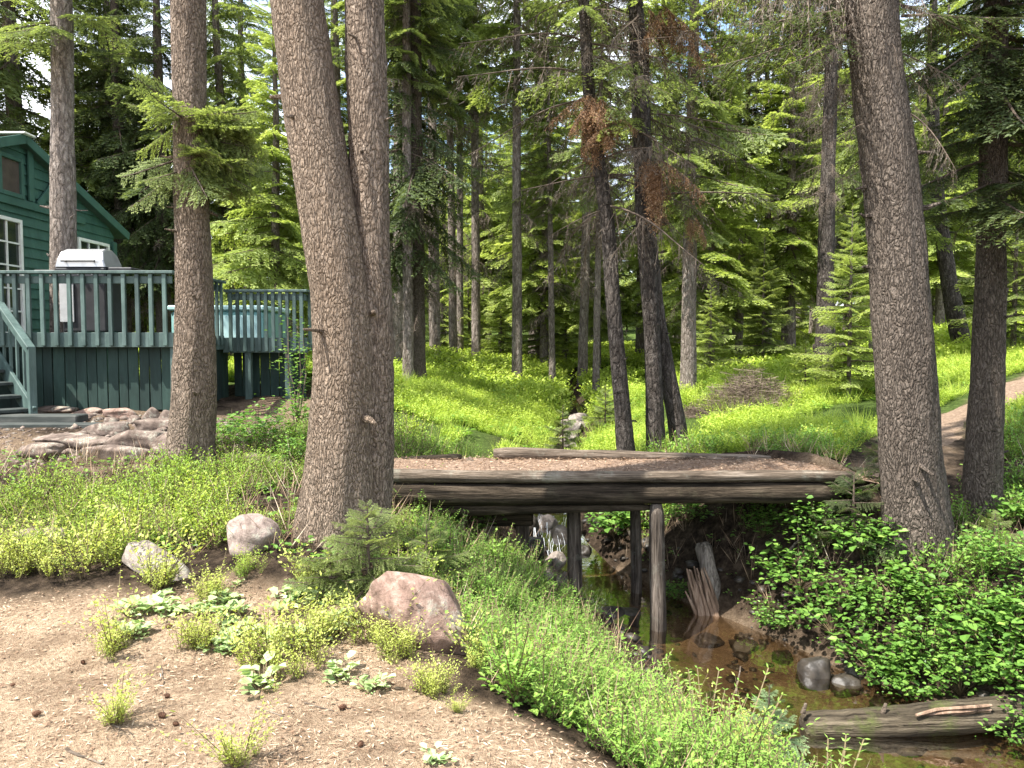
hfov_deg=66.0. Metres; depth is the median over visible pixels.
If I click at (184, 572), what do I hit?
rock
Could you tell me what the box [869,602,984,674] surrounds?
leafy shrub
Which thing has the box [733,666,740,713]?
stick
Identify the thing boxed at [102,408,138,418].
stone slab
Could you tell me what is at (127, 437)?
stone slab
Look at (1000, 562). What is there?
leafy shrub
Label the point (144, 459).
dry stems
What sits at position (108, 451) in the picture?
stone slab
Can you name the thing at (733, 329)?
spruce tree
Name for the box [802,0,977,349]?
spruce tree
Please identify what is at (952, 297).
leaning spruce
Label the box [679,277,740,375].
young fir
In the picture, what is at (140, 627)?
broadleaf plant
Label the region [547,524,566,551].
creek rock
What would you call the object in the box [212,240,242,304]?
spruce tree
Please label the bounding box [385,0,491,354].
conifer tree
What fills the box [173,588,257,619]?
broadleaf plant
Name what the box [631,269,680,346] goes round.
young fir
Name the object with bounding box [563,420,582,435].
pale rock
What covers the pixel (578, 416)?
pale rock
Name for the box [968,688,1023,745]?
leafy shrub
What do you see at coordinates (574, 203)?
spruce tree
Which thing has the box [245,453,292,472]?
rock
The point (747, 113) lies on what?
conifer tree
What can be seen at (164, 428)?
stone
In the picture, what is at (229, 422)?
leafy shrub
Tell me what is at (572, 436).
pale rock
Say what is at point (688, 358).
spruce tree
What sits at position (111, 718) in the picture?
huckleberry bush
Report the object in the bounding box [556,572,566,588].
creek rock
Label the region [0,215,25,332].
window
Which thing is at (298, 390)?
leafy sapling
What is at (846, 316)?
spruce tree
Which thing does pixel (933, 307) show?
spruce tree
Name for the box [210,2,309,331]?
spruce tree
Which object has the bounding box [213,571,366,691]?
huckleberry bush
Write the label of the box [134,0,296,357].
spruce tree
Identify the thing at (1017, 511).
leafy shrub
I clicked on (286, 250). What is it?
spruce tree
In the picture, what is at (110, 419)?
stone
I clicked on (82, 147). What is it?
spruce tree
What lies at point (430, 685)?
huckleberry bush
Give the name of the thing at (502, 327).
young fir
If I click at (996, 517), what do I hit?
fir sapling
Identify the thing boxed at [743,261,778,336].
young fir
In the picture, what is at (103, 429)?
stone slab
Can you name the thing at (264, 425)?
leafy shrub
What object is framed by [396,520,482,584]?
fir sapling
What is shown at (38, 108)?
sky
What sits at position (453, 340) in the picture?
conifer tree
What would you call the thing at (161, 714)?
pine cone
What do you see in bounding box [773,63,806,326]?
spruce tree
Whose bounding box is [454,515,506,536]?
leafy shrub
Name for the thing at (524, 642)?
huckleberry bush
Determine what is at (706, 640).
creek rock
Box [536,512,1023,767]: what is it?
creek gravel
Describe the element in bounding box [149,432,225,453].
stone slab
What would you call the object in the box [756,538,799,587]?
fallen branch
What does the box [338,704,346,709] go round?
pine cone
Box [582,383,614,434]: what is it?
fir sapling
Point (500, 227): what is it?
spruce tree
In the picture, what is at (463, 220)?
spruce tree
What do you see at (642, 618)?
creek rock
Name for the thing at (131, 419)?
stone
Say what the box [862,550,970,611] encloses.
leafy shrub
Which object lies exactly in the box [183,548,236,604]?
huckleberry bush
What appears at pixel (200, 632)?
huckleberry bush
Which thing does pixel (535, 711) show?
bank greenery
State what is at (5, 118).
spruce tree
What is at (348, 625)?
broadleaf plant
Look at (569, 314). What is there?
spruce tree
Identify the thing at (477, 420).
slope greenery
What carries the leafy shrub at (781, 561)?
on the ground
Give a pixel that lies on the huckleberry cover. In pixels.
(166, 472)
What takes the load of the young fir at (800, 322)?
on the ground
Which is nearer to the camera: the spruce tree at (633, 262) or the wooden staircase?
the wooden staircase
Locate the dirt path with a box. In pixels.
[823,377,1023,488]
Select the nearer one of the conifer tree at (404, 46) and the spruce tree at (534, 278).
the conifer tree at (404, 46)
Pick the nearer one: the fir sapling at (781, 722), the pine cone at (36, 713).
the pine cone at (36, 713)
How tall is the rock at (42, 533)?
0.164 m
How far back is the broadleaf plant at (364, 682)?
3.79 m
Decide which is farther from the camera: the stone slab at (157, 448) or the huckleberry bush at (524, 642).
the stone slab at (157, 448)
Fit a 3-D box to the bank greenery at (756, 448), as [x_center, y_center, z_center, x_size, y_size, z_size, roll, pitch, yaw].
[1.813,1.381,8.063,3.312,1.486,3.252,0,3,0]
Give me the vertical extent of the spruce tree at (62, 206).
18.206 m
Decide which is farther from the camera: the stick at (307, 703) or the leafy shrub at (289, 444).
the leafy shrub at (289, 444)
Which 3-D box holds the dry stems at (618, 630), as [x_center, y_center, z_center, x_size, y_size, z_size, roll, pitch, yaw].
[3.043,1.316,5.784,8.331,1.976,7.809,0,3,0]
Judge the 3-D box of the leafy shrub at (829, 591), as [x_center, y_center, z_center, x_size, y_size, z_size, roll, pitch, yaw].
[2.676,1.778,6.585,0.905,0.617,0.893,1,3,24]
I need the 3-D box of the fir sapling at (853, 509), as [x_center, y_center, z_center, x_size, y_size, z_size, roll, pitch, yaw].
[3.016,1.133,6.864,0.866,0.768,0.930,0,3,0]
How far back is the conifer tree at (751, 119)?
23.45 m
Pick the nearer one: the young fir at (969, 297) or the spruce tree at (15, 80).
the spruce tree at (15, 80)
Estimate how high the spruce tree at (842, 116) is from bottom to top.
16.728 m
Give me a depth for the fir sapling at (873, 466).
7.35 m
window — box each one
[0,151,24,199]
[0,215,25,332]
[77,237,109,249]
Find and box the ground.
[0,298,1023,767]
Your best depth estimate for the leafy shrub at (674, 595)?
7.89 m
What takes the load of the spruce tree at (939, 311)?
on the ground
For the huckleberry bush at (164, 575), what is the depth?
5.04 m
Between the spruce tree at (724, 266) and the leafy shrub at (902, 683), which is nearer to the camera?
the leafy shrub at (902, 683)
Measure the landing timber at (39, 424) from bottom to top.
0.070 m
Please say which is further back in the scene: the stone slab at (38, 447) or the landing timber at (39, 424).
the landing timber at (39, 424)
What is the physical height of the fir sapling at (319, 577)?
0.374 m
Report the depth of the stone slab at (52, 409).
10.79 m
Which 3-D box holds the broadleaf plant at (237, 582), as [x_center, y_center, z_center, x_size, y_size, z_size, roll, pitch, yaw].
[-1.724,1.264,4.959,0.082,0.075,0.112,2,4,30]
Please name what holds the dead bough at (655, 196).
attached to the dark spruce at (654, 410)
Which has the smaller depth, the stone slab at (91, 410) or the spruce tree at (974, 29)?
the stone slab at (91, 410)
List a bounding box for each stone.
[103,416,119,422]
[109,430,123,436]
[126,415,140,423]
[141,407,159,419]
[156,427,167,431]
[158,410,169,417]
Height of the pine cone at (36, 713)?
0.032 m
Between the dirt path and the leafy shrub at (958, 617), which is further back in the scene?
the dirt path
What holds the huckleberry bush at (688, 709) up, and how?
on the ground
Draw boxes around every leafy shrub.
[216,409,253,440]
[217,393,300,448]
[255,427,305,463]
[269,391,309,424]
[439,506,476,525]
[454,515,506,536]
[585,510,647,536]
[662,503,711,522]
[666,579,688,601]
[735,503,795,539]
[743,526,852,589]
[751,592,800,629]
[770,494,865,547]
[775,565,890,632]
[814,597,944,681]
[818,562,928,619]
[827,510,907,556]
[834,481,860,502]
[854,634,958,701]
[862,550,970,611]
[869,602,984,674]
[910,625,1020,695]
[930,584,1023,644]
[954,520,1015,564]
[962,519,1023,580]
[965,622,1023,694]
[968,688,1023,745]
[978,574,1023,618]
[991,487,1023,520]
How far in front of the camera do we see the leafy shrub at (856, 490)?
7.09 m
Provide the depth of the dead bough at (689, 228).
9.47 m
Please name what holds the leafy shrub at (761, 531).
on the ground
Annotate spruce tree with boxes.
[0,0,111,186]
[0,0,137,404]
[0,5,34,138]
[36,0,172,239]
[38,1,174,314]
[42,0,174,332]
[45,35,147,323]
[89,0,229,332]
[95,28,174,332]
[115,0,276,473]
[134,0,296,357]
[206,0,294,304]
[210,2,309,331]
[211,228,240,296]
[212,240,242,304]
[258,146,304,337]
[265,175,301,332]
[277,0,391,243]
[282,0,347,250]
[289,246,307,314]
[332,0,490,380]
[388,70,428,276]
[424,131,470,345]
[425,59,527,349]
[425,159,470,291]
[456,102,510,345]
[466,2,581,353]
[469,104,528,349]
[481,40,601,365]
[493,103,525,336]
[527,97,602,355]
[540,93,603,341]
[544,99,642,369]
[589,231,628,341]
[590,1,671,359]
[600,45,732,358]
[610,0,798,390]
[619,66,679,286]
[621,6,699,344]
[639,0,779,366]
[670,0,1023,567]
[678,19,798,335]
[681,25,778,351]
[725,1,868,350]
[754,0,862,383]
[755,0,924,332]
[771,85,821,332]
[772,9,864,303]
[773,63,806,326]
[796,242,869,319]
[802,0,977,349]
[806,62,867,330]
[839,1,970,298]
[899,0,1023,527]
[909,0,1023,324]
[910,0,1023,303]
[922,54,972,316]
[948,19,1023,304]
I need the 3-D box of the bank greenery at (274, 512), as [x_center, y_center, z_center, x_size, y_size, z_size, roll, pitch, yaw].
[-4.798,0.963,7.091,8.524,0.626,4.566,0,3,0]
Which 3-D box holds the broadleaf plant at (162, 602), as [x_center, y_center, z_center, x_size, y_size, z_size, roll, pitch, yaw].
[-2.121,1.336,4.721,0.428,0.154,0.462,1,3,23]
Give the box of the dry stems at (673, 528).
[394,429,923,627]
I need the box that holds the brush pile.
[682,356,806,419]
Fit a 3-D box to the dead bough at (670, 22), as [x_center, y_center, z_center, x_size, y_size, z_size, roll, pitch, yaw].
[1.935,-3.935,9.165,0.954,0.835,0.740,0,3,0]
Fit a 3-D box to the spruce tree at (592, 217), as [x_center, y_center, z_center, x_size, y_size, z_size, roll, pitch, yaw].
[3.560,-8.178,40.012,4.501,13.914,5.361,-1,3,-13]
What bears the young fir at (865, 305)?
on the ground
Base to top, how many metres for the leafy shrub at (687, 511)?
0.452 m
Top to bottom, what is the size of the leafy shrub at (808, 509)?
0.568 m
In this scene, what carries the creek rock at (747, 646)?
on the ground
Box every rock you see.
[13,528,65,545]
[122,540,190,581]
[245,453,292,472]
[529,514,538,536]
[529,536,544,561]
[537,514,557,535]
[537,567,555,591]
[544,551,566,574]
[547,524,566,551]
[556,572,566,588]
[559,431,576,442]
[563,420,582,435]
[568,413,588,420]
[581,545,594,564]
[601,606,624,620]
[619,607,649,627]
[694,632,724,648]
[732,638,758,654]
[771,650,792,665]
[795,656,830,690]
[830,673,861,697]
[869,696,895,706]
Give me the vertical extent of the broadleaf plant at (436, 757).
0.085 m
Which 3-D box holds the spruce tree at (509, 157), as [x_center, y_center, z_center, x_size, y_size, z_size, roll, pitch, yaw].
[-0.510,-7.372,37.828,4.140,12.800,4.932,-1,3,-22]
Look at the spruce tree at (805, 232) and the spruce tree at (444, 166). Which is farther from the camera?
the spruce tree at (444, 166)
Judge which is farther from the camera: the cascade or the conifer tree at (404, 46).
the conifer tree at (404, 46)
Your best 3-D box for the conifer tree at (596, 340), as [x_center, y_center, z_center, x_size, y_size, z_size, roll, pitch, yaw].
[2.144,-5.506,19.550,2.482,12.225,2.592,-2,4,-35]
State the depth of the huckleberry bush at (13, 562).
5.40 m
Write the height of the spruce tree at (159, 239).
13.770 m
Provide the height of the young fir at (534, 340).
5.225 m
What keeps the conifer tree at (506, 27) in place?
on the ground
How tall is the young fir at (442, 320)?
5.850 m
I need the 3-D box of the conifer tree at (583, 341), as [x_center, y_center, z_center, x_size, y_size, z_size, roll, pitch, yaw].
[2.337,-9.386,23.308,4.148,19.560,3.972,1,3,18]
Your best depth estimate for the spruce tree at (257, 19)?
28.13 m
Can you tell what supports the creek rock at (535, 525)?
on the ground
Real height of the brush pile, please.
1.400 m
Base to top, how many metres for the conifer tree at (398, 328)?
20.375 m
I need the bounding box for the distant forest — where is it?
[284,153,857,323]
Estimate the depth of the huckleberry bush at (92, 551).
5.34 m
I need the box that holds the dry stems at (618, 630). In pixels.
[393,413,1023,767]
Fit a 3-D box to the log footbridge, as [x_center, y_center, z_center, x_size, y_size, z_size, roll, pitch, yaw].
[0.775,1.569,7.626,5.152,1.790,1.238,0,3,0]
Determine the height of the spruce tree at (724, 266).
11.362 m
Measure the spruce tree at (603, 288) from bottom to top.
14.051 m
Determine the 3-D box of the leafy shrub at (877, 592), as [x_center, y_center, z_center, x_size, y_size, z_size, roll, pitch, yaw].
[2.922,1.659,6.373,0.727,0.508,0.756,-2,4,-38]
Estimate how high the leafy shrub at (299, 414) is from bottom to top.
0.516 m
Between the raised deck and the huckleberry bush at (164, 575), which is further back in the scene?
the raised deck
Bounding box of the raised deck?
[0,270,312,413]
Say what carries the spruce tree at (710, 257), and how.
on the ground
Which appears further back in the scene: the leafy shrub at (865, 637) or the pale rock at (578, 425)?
the pale rock at (578, 425)
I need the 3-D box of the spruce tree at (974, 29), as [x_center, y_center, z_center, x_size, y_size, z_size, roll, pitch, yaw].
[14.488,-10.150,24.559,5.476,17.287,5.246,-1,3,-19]
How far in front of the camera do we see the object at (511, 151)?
53.54 m
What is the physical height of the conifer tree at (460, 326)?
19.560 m
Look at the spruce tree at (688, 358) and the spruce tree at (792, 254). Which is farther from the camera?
the spruce tree at (792, 254)
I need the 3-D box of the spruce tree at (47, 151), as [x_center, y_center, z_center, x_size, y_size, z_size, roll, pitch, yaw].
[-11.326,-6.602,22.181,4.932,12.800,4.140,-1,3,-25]
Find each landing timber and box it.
[0,414,87,421]
[0,422,102,427]
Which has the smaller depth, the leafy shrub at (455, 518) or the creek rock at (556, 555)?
the leafy shrub at (455, 518)
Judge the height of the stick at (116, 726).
0.020 m
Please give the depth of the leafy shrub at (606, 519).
8.95 m
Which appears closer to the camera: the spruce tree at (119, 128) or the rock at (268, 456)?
the rock at (268, 456)
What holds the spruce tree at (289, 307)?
on the ground
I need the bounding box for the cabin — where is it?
[0,131,129,386]
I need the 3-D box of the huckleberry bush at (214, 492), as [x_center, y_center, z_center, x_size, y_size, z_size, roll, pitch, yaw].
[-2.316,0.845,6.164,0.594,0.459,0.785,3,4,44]
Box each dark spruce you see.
[439,0,728,450]
[513,0,791,451]
[646,41,688,447]
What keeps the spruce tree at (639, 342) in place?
on the ground
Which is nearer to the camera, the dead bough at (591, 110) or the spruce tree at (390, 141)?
the dead bough at (591, 110)
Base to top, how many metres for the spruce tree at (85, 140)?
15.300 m
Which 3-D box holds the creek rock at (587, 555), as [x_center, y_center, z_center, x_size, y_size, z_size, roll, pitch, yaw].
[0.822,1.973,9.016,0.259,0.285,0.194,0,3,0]
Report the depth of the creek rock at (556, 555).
8.65 m
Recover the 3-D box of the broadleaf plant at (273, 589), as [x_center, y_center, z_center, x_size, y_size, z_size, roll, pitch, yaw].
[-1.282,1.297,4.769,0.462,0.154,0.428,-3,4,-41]
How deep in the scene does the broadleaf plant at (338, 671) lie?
3.91 m
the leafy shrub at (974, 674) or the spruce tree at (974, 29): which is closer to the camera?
the leafy shrub at (974, 674)
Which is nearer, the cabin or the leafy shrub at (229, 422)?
the leafy shrub at (229, 422)
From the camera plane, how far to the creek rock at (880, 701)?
5.82 m
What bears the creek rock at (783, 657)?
on the ground
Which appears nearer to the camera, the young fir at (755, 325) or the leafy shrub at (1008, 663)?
the leafy shrub at (1008, 663)
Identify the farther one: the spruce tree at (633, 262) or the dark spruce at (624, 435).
the spruce tree at (633, 262)
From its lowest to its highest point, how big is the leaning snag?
1.008 m
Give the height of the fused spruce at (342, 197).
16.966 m
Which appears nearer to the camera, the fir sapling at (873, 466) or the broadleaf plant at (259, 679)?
the broadleaf plant at (259, 679)
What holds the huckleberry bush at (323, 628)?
on the ground
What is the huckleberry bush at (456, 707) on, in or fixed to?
on the ground
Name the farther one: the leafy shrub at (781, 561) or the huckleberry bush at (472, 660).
the leafy shrub at (781, 561)
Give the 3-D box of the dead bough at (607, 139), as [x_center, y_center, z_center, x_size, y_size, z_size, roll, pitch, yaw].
[1.124,-2.743,8.985,0.625,0.683,0.520,1,3,16]
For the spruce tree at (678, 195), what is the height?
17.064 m
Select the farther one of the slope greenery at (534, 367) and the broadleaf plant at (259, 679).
the slope greenery at (534, 367)
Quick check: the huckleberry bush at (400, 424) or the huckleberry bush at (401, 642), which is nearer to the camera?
the huckleberry bush at (401, 642)
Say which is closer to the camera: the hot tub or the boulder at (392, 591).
the boulder at (392, 591)
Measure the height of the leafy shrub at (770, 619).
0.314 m
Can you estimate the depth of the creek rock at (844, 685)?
6.06 m
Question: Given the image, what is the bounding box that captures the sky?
[0,0,1023,305]
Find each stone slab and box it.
[15,442,65,458]
[32,433,109,448]
[38,405,79,413]
[72,407,102,413]
[77,445,150,460]
[81,421,129,435]
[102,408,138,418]
[103,430,164,448]
[133,418,168,430]
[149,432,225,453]
[150,444,164,461]
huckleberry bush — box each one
[0,513,64,579]
[13,495,156,581]
[59,564,147,661]
[79,657,160,726]
[90,505,178,561]
[120,518,226,593]
[132,475,240,548]
[137,594,235,651]
[152,692,287,767]
[161,462,266,523]
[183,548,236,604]
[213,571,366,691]
[229,544,267,579]
[271,528,328,589]
[291,588,370,646]
[319,572,457,646]
[362,610,451,663]
[377,647,464,699]
[394,405,437,440]
[434,689,472,712]
[448,587,499,672]
[492,627,557,663]
[553,688,632,728]
[634,665,707,727]
[699,671,787,763]
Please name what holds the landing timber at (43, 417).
on the ground
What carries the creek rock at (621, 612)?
on the ground
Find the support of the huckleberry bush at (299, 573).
on the ground
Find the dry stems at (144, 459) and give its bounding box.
[0,420,426,586]
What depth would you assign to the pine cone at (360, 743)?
3.16 m
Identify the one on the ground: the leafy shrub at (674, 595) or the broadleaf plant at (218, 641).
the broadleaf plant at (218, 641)
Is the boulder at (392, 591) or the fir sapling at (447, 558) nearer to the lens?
the boulder at (392, 591)
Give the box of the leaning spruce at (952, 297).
[926,0,970,344]
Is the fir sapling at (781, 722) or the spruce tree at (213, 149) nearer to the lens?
the fir sapling at (781, 722)
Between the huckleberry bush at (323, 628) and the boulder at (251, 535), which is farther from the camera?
the boulder at (251, 535)
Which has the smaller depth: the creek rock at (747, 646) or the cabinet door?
the creek rock at (747, 646)
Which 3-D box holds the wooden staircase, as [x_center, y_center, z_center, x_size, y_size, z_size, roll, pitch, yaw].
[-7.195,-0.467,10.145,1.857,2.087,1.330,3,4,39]
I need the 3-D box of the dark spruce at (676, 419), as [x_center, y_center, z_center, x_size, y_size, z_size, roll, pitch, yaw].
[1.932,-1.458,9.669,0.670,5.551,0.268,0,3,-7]
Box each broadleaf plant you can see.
[109,588,193,620]
[112,619,155,639]
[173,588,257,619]
[196,615,278,654]
[231,578,244,586]
[237,651,285,694]
[264,584,342,614]
[264,620,346,649]
[320,599,365,630]
[322,650,359,683]
[350,672,395,693]
[419,741,456,765]
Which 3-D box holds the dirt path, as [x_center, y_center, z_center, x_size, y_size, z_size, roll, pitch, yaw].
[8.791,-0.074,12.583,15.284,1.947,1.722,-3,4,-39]
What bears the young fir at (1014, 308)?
on the ground
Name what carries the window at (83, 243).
in the cabin
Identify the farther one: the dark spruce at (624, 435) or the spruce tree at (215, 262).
the spruce tree at (215, 262)
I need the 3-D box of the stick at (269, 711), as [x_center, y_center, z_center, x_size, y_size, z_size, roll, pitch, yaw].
[-1.077,1.455,3.494,0.185,0.018,0.012,2,4,33]
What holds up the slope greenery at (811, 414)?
on the ground
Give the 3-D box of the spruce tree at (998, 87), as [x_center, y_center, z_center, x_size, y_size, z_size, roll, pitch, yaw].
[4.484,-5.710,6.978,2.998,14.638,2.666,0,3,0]
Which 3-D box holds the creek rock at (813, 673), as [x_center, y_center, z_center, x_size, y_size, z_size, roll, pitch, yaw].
[2.406,2.346,6.282,0.266,0.362,0.240,0,3,0]
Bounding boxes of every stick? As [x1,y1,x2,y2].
[65,747,103,764]
[95,718,132,735]
[255,707,283,716]
[304,702,333,711]
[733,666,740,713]
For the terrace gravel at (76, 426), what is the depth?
8.95 m
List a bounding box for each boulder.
[226,513,281,557]
[352,571,473,655]
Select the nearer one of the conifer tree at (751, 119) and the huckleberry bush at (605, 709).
the huckleberry bush at (605, 709)
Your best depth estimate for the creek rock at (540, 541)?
8.45 m
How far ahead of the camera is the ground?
5.06 m
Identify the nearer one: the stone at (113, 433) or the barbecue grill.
the stone at (113, 433)
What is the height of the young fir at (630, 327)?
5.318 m
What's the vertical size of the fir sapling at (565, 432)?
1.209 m
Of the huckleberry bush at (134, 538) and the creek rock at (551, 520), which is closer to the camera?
the huckleberry bush at (134, 538)
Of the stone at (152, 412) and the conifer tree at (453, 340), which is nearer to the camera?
the stone at (152, 412)
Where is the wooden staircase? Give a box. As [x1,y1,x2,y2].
[0,301,37,413]
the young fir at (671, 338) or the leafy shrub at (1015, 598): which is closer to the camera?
the leafy shrub at (1015, 598)
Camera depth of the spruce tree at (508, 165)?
48.99 m
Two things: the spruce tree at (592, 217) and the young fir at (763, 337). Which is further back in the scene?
the spruce tree at (592, 217)
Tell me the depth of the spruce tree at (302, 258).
51.98 m
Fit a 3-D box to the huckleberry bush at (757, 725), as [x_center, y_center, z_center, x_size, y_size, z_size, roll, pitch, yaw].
[1.407,2.094,4.814,0.468,0.382,0.650,-2,4,-34]
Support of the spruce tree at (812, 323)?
on the ground
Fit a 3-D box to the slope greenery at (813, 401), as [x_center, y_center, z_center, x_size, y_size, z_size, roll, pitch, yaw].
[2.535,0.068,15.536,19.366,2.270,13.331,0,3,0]
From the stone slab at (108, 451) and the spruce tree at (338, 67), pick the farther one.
the spruce tree at (338, 67)
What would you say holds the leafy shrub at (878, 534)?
on the ground
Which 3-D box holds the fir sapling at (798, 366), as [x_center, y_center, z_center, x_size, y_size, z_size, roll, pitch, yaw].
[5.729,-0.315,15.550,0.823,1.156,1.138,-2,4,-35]
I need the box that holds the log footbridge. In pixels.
[391,447,878,643]
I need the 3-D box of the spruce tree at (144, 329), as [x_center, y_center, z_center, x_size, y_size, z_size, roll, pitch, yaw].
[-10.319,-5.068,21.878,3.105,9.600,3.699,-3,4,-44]
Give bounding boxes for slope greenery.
[138,289,1023,419]
[228,327,1023,457]
[228,341,1023,538]
[229,348,1023,513]
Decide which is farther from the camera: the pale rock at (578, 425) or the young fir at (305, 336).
the young fir at (305, 336)
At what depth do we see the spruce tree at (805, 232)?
27.82 m
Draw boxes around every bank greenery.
[0,449,407,578]
[393,422,885,767]
[398,430,825,767]
[401,436,1023,767]
[538,443,910,618]
[636,403,1023,651]
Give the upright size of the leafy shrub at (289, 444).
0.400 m
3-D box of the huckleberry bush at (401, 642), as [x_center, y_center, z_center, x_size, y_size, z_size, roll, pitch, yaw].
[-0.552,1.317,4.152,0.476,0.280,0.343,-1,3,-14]
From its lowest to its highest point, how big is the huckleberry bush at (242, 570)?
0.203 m
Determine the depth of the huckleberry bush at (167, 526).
5.71 m
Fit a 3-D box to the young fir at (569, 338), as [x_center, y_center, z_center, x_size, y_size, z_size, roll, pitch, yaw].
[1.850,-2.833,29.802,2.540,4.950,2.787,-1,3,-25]
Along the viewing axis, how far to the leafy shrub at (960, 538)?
6.52 m
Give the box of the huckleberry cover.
[0,416,452,581]
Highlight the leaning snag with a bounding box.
[684,541,720,625]
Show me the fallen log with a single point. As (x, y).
(923, 720)
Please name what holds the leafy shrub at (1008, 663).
on the ground
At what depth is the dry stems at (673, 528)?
7.44 m
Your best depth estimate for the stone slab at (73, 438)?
8.52 m
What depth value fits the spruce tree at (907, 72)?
27.12 m
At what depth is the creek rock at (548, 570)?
7.08 m
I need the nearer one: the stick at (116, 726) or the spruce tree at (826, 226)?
the stick at (116, 726)
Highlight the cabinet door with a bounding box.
[59,284,74,321]
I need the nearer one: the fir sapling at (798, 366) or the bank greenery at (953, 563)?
the bank greenery at (953, 563)
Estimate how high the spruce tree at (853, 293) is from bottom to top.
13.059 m
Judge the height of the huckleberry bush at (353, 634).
0.399 m
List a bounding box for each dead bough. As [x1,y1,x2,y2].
[545,93,617,166]
[583,116,637,175]
[631,156,708,235]
[639,5,718,81]
[684,215,706,254]
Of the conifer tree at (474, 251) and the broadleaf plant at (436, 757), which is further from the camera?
the conifer tree at (474, 251)
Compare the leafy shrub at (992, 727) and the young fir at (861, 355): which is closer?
the leafy shrub at (992, 727)
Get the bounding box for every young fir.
[290,310,307,337]
[425,232,467,346]
[445,241,505,348]
[470,258,528,356]
[499,222,576,360]
[536,251,592,366]
[622,273,635,329]
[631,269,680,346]
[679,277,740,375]
[730,233,802,359]
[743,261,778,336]
[743,312,780,334]
[774,292,808,329]
[786,205,874,398]
[854,293,869,318]
[931,217,1009,313]
[942,141,1023,348]
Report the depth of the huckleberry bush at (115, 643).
4.26 m
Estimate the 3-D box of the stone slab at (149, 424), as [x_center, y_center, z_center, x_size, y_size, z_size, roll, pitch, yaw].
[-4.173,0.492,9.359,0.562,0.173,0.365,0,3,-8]
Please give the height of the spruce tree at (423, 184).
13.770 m
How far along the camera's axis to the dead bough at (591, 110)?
8.91 m
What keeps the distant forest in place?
on the ground
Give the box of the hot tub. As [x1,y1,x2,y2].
[167,305,290,337]
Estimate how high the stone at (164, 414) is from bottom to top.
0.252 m
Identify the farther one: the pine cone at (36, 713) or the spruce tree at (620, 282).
the spruce tree at (620, 282)
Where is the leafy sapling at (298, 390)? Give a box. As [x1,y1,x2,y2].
[265,305,312,423]
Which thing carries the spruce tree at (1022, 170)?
on the ground
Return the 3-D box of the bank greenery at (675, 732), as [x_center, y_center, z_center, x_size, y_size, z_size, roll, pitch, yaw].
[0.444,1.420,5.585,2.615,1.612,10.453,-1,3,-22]
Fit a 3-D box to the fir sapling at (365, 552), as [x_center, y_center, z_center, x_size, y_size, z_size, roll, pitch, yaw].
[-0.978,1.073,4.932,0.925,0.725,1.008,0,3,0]
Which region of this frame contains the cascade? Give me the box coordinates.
[533,514,565,554]
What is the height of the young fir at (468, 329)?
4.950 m
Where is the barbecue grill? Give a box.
[48,249,141,332]
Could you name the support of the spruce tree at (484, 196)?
on the ground
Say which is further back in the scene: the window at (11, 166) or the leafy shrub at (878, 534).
the window at (11, 166)
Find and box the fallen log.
[799,694,1023,744]
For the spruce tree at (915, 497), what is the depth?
6.39 m
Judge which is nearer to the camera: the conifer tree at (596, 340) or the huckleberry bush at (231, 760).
the huckleberry bush at (231, 760)
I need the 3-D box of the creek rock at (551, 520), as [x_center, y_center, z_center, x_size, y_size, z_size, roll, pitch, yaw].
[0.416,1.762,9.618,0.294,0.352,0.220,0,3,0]
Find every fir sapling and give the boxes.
[282,549,369,606]
[289,500,434,619]
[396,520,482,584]
[544,405,580,449]
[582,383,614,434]
[734,684,809,767]
[784,339,835,388]
[797,470,902,564]
[844,438,880,490]
[958,510,1022,563]
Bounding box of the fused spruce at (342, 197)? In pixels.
[270,0,397,559]
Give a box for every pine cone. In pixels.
[32,710,41,716]
[158,711,165,718]
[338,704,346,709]
[357,740,363,746]
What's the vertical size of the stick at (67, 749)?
0.030 m
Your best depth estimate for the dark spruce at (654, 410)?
9.44 m
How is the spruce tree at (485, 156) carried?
on the ground
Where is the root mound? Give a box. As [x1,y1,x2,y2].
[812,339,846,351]
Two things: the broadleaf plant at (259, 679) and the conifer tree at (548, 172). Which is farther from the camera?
the conifer tree at (548, 172)
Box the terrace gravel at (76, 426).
[0,413,305,470]
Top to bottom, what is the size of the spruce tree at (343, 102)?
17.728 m
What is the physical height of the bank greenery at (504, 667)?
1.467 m
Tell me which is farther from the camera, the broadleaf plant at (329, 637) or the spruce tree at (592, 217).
the spruce tree at (592, 217)
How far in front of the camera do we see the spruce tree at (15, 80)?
19.94 m
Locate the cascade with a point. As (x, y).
(549, 539)
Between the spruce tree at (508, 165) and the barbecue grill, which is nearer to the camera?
the barbecue grill

